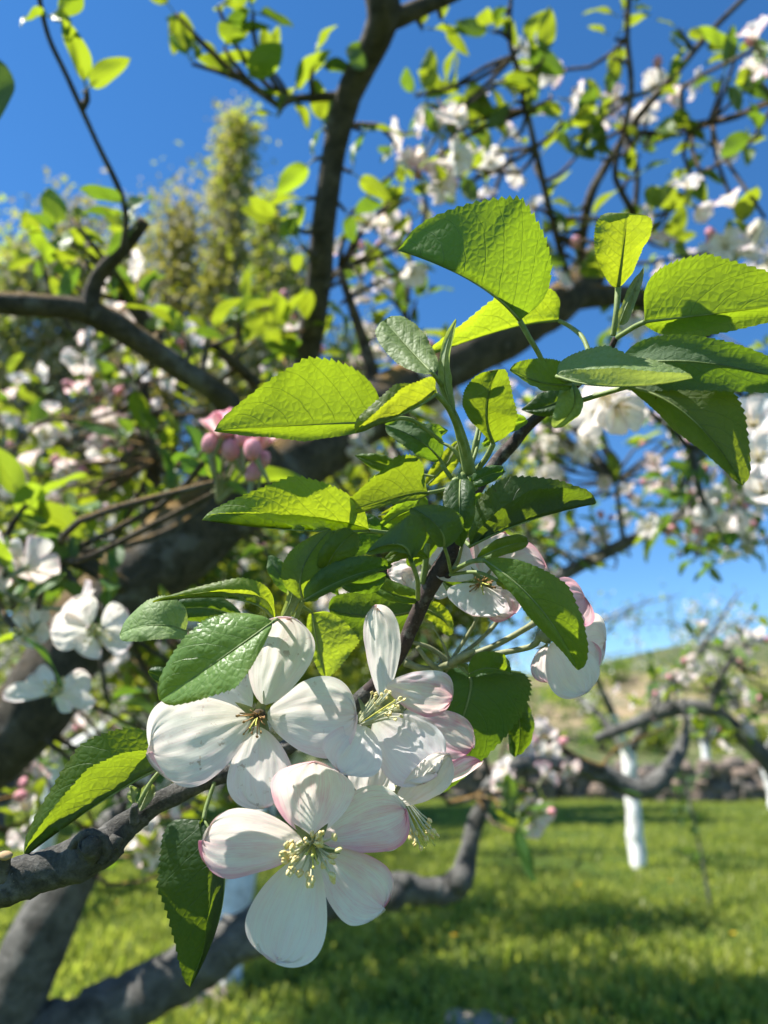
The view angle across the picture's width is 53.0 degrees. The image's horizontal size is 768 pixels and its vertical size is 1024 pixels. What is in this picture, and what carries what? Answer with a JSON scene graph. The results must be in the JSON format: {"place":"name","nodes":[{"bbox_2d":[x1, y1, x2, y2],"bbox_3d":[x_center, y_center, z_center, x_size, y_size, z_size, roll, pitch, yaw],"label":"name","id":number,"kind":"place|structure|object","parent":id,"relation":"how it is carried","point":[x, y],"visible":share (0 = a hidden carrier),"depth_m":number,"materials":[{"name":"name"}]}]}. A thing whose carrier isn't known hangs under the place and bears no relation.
{"place":"outdoors","nodes":[
{"label":"outdoors","id":0,"kind":"place"},
{"bbox_2d":[0,796,767,1023],"bbox_3d":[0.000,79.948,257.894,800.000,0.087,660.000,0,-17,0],"label":"ground","id":1,"kind":"structure","parent":0,"point":[542,860],"depth_m":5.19,"materials":[{"name":"green plant"}]},
{"bbox_2d":[0,194,95,686],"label":"tall tree","id":2,"kind":"object","parent":1,"relation":"on","point":[11,329],"visible":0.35,"depth_m":11.68,"materials":[{"name":"green plant"}]},
{"bbox_2d":[0,603,118,737],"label":"orchard tree","id":3,"kind":"object","parent":1,"relation":"on","point":[4,648],"visible":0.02,"depth_m":8.11,"materials":[{"name":"green plant"}]},
{"bbox_2d":[0,167,170,826],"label":"tall tree","id":4,"kind":"object","parent":1,"relation":"on","point":[59,373],"visible":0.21,"depth_m":11.94,"materials":[{"name":"green plant"}]},
{"bbox_2d":[15,194,182,740],"bbox_3d":[-5.278,-0.648,14.281,3.176,12.091,3.192,0,-17,0],"label":"tall tree","id":5,"kind":"object","parent":1,"relation":"on","point":[148,258],"visible":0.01,"depth_m":14.98,"materials":[{"name":"green plant"}]},
{"bbox_2d":[0,608,265,851],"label":"orchard tree","id":6,"kind":"object","parent":1,"relation":"on","point":[77,742],"visible":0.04,"depth_m":5.90,"materials":[{"name":"grey plant"}]},
{"bbox_2d":[86,141,240,795],"bbox_3d":[-3.882,-1.107,13.246,3.149,12.363,3.307,-8,-19,24],"label":"tall tree","id":7,"kind":"object","parent":1,"relation":"on","point":[177,245],"visible":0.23,"depth_m":14.11,"materials":[{"name":"green plant"}]},
{"bbox_2d":[182,986,245,1009],"bbox_3d":[-0.841,2.126,3.364,0.457,0.111,0.289,0,-17,0],"label":"stone","id":8,"kind":"object","parent":1,"relation":"on","point":[208,992],"visible":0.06,"depth_m":3.30,"materials":[{"name":"grey stone"}]},
{"bbox_2d":[162,91,279,818],"bbox_3d":[-2.845,-1.726,13.153,1.792,13.492,2.105,13,-21,-37],"label":"tall tree","id":9,"kind":"object","parent":1,"relation":"on","point":[227,254],"visible":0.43,"depth_m":13.88,"materials":[{"name":"green plant"}]},
{"bbox_2d":[228,174,309,802],"bbox_3d":[-2.402,-0.889,14.394,2.330,12.617,2.107,-15,-23,41],"label":"tall tree","id":10,"kind":"object","parent":1,"relation":"on","point":[260,252],"visible":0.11,"depth_m":15.49,"materials":[{"name":"green plant"}]},
{"bbox_2d":[235,220,358,819],"bbox_3d":[-1.702,-0.265,12.608,2.919,10.380,2.863,0,-17,0],"label":"tall tree","id":11,"kind":"object","parent":1,"relation":"on","point":[294,284],"visible":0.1,"depth_m":13.55,"materials":[{"name":"green plant"}]},
{"bbox_2d":[0,407,599,986],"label":"orchard tree","id":12,"kind":"object","parent":1,"relation":"on","point":[238,893],"visible":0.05,"depth_m":3.62,"materials":[{"name":"grey plant"}]},
{"bbox_2d":[98,600,553,847],"bbox_3d":[-0.320,2.172,8.023,4.493,2.875,4.064,15,-23,-40],"label":"orchard tree","id":13,"kind":"object","parent":1,"relation":"on","point":[326,761],"visible":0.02,"depth_m":8.02,"materials":[{"name":"plant"}]},
{"bbox_2d":[316,309,408,777],"bbox_3d":[-0.626,0.424,14.565,2.844,10.206,2.571,0,-17,0],"label":"tall tree","id":14,"kind":"object","parent":1,"relation":"on","point":[347,339],"depth_m":15.30,"materials":[{"name":"green plant"}]},
{"bbox_2d":[0,0,767,1023],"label":"apple tree","id":15,"kind":"object","parent":1,"relation":"on","point":[168,544],"visible":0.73,"depth_m":0.89,"materials":[{"name":"green plant"}]},
{"bbox_2d":[0,195,767,986],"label":"apple branch","id":16,"kind":"object","parent":15,"relation":"attached to","point":[684,375],"visible":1,"depth_m":0.20,"materials":[{"name":"green plant"}]},
{"bbox_2d":[16,756,767,801],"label":"stone wall","id":17,"kind":"structure","parent":1,"relation":"on","point":[732,778],"depth_m":15.87,"materials":[{"name":"grey stone"}]},
{"bbox_2d":[452,934,456,957],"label":"dandelion","id":18,"kind":"object","parent":1,"relation":"on","point":[454,943],"visible":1,"depth_m":3.99,"materials":[{"name":"plant"}]},
{"bbox_2d":[441,1008,514,1023],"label":"stone","id":19,"kind":"object","parent":1,"relation":"on","point":[476,1019],"visible":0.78,"depth_m":2.99,"materials":[{"name":"grey stone"}]},
{"bbox_2d":[466,245,767,777],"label":"apple tree","id":20,"kind":"object","parent":1,"relation":"on","point":[699,513],"visible":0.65,"depth_m":1.34,"materials":[{"name":"grey plant"}]},
{"bbox_2d":[518,579,766,868],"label":"orchard tree","id":21,"kind":"object","parent":1,"relation":"on","point":[635,844],"visible":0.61,"depth_m":7.28,"materials":[{"name":"grey plant"}]},
{"bbox_2d":[651,718,726,907],"bbox_3d":[2.104,2.055,5.327,0.405,1.331,0.339,0,-17,0],"label":"sapling","id":22,"kind":"object","parent":1,"relation":"on","point":[681,809],"visible":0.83,"depth_m":5.32,"materials":[{"name":"green plant"}]},
{"bbox_2d":[679,615,767,795],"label":"orchard tree","id":23,"kind":"object","parent":1,"relation":"on","point":[735,704],"visible":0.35,"depth_m":13.31,"materials":[{"name":"green plant"}]},
{"bbox_2d":[0,0,767,727],"label":"sky","id":24,"kind":"structure","parent":0,"point":[160,100],"materials":[{"name":"blue"}]},
{"bbox_2d":[85,638,767,800],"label":"hill","id":25,"kind":"structure","parent":0,"point":[637,684],"depth_m":33.29,"materials":[{"name":"plant"}]},
{"bbox_2d":[510,632,516,670],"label":"bare sapling","id":26,"kind":"object","parent":25,"relation":"on","point":[515,654],"visible":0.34,"depth_m":45.45,"materials":[{"name":"grey plant"}]},
{"bbox_2d":[515,655,546,705],"bbox_3d":[4.463,6.985,29.189,4.113,2.760,5.542,0,-17,0],"label":"shrub","id":27,"kind":"object","parent":25,"relation":"on","point":[523,669],"visible":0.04,"depth_m":27.60,"materials":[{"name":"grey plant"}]},
{"bbox_2d":[527,676,615,738],"bbox_3d":[5.806,6.676,26.591,4.270,2.404,3.404,-6,-18,18],"label":"shrub","id":28,"kind":"object","parent":25,"relation":"on","point":[556,700],"visible":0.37,"depth_m":26.72,"materials":[{"name":"green plant"}]},
{"bbox_2d":[541,679,603,714],"bbox_3d":[8.024,7.793,32.916,3.174,2.151,2.877,0,-17,0],"label":"shrub","id":29,"kind":"object","parent":25,"relation":"on","point":[584,709],"visible":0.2,"depth_m":32.69,"materials":[{"name":"green plant"}]},
{"bbox_2d":[569,705,653,751],"bbox_3d":[6.760,6.772,24.102,2.515,1.600,2.855,13,-21,-37],"label":"shrub","id":30,"kind":"object","parent":25,"relation":"on","point":[595,724],"visible":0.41,"depth_m":23.90,"materials":[{"name":"green plant"}]},
{"bbox_2d":[600,652,641,686],"bbox_3d":[11.648,8.219,39.389,3.701,2.162,2.673,12,-20,-33],"label":"shrub","id":31,"kind":"object","parent":25,"relation":"on","point":[609,674],"visible":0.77,"depth_m":39.20,"materials":[{"name":"green plant"}]},
{"bbox_2d":[629,604,640,658],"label":"bare sapling","id":32,"kind":"object","parent":25,"relation":"on","point":[636,631],"visible":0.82,"depth_m":47.90,"materials":[{"name":"grey plant"}]},
{"bbox_2d":[626,712,690,752],"bbox_3d":[8.541,7.221,24.836,2.099,1.485,2.884,0,-17,0],"label":"shrub","id":33,"kind":"object","parent":25,"relation":"on","point":[657,740],"visible":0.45,"depth_m":24.53,"materials":[{"name":"green plant"}]},
{"bbox_2d":[639,660,690,687],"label":"shrub","id":34,"kind":"object","parent":25,"relation":"on","point":[657,678],"visible":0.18,"depth_m":37.09,"materials":[{"name":"green plant"}]},
{"bbox_2d":[666,593,678,650],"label":"bare sapling","id":35,"kind":"object","parent":25,"relation":"on","point":[671,621],"visible":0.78,"depth_m":48.14,"materials":[{"name":"grey plant"}]},
{"bbox_2d":[666,716,732,743],"bbox_3d":[11.176,7.728,26.794,2.990,1.506,1.787,6,-18,-19],"label":"shrub","id":36,"kind":"object","parent":25,"relation":"on","point":[708,720],"visible":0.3,"depth_m":26.67,"materials":[{"name":"green plant"}]},
{"bbox_2d":[700,596,708,633],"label":"bare sapling","id":37,"kind":"object","parent":25,"relation":"on","point":[704,611],"visible":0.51,"depth_m":48.27,"materials":[{"name":"grey plant"}]},
{"bbox_2d":[666,653,748,693],"bbox_3d":[14.963,7.769,35.898,3.678,2.227,3.991,0,-17,0],"label":"shrub","id":38,"kind":"object","parent":25,"relation":"on","point":[703,687],"visible":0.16,"depth_m":35.43,"materials":[{"name":"green plant"}]},
{"bbox_2d":[673,682,750,758],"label":"orchard tree","id":39,"kind":"object","parent":25,"relation":"on","point":[704,742],"visible":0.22,"depth_m":17.39,"materials":[{"name":"white paint"}]},
{"bbox_2d":[703,667,767,709],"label":"shrub","id":40,"kind":"object","parent":25,"relation":"on","point":[758,689],"visible":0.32,"depth_m":32.04,"materials":[{"name":"green plant"}]},
{"bbox_2d":[709,718,767,760],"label":"shrub","id":41,"kind":"object","parent":25,"relation":"on","point":[762,736],"visible":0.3,"depth_m":22.89,"materials":[{"name":"green plant"}]}
]}

